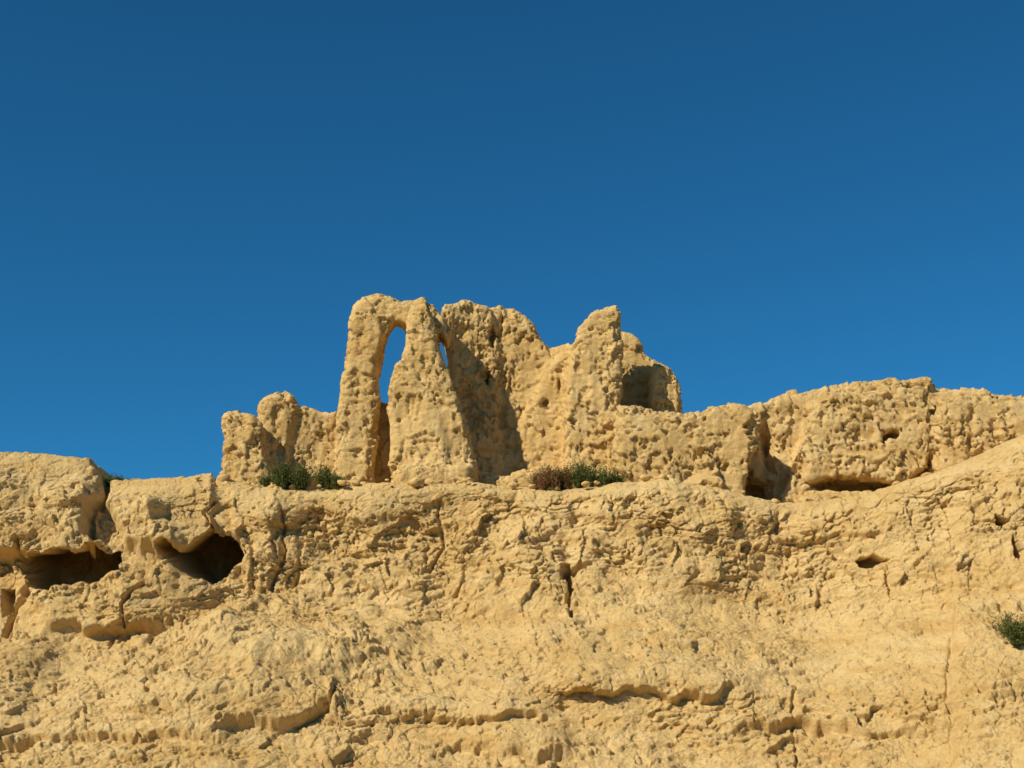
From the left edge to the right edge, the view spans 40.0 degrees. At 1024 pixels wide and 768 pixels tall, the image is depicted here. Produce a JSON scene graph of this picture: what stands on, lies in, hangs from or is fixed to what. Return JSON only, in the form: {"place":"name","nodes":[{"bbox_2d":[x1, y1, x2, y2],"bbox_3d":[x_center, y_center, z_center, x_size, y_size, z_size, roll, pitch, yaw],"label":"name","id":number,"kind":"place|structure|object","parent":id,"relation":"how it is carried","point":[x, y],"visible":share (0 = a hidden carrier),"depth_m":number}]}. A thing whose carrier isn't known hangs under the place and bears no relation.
{"place":"outdoors","nodes":[
{"label":"outdoors","id":0,"kind":"place"},
{"bbox_2d":[0,435,1023,767],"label":"cliff","id":1,"kind":"structure","parent":0,"point":[654,623],"depth_m":46.71},
{"bbox_2d":[103,472,128,486],"bbox_3d":[-14.762,3.524,51.918,1.386,0.656,0.781,-4,-16,15],"label":"desert shrub","id":2,"kind":"object","parent":1,"relation":"on","point":[109,478],"visible":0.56,"depth_m":51.87},
{"bbox_2d":[252,457,348,488],"bbox_3d":[-7.745,3.345,51.758,3.657,1.206,1.870,0,-15,0],"label":"desert shrub","id":3,"kind":"object","parent":1,"relation":"on","point":[284,478],"visible":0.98,"depth_m":51.53},
{"bbox_2d":[217,293,683,539],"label":"ruined earthen fortress","id":4,"kind":"structure","parent":1,"relation":"on","point":[505,397],"depth_m":55.01},
{"bbox_2d":[94,466,951,503],"bbox_3d":[-1.034,3.437,51.546,37.924,1.978,2.185,-1,-15,2],"label":"rubble","id":5,"kind":"object","parent":1,"relation":"on","point":[415,482],"visible":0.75,"depth_m":51.40},
{"bbox_2d":[521,458,579,490],"bbox_3d":[1.401,3.441,51.859,2.134,1.101,2.410,-11,-18,35],"label":"desert shrub","id":6,"kind":"object","parent":1,"relation":"on","point":[543,480],"visible":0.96,"depth_m":51.50},
{"bbox_2d":[545,458,630,487],"bbox_3d":[2.686,3.328,51.948,3.101,1.156,2.166,6,-16,-21],"label":"desert shrub","id":7,"kind":"object","parent":1,"relation":"on","point":[603,478],"visible":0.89,"depth_m":51.63},
{"bbox_2d":[610,377,1023,502],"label":"rock outcrop","id":8,"kind":"object","parent":1,"relation":"on","point":[825,443],"visible":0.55,"depth_m":54.20},
{"bbox_2d":[978,610,1023,645],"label":"desert shrub","id":9,"kind":"object","parent":1,"relation":"on","point":[1012,632],"visible":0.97,"depth_m":42.01},
{"bbox_2d":[0,0,1023,479],"label":"sky","id":10,"kind":"structure","parent":0,"point":[199,199]}
]}

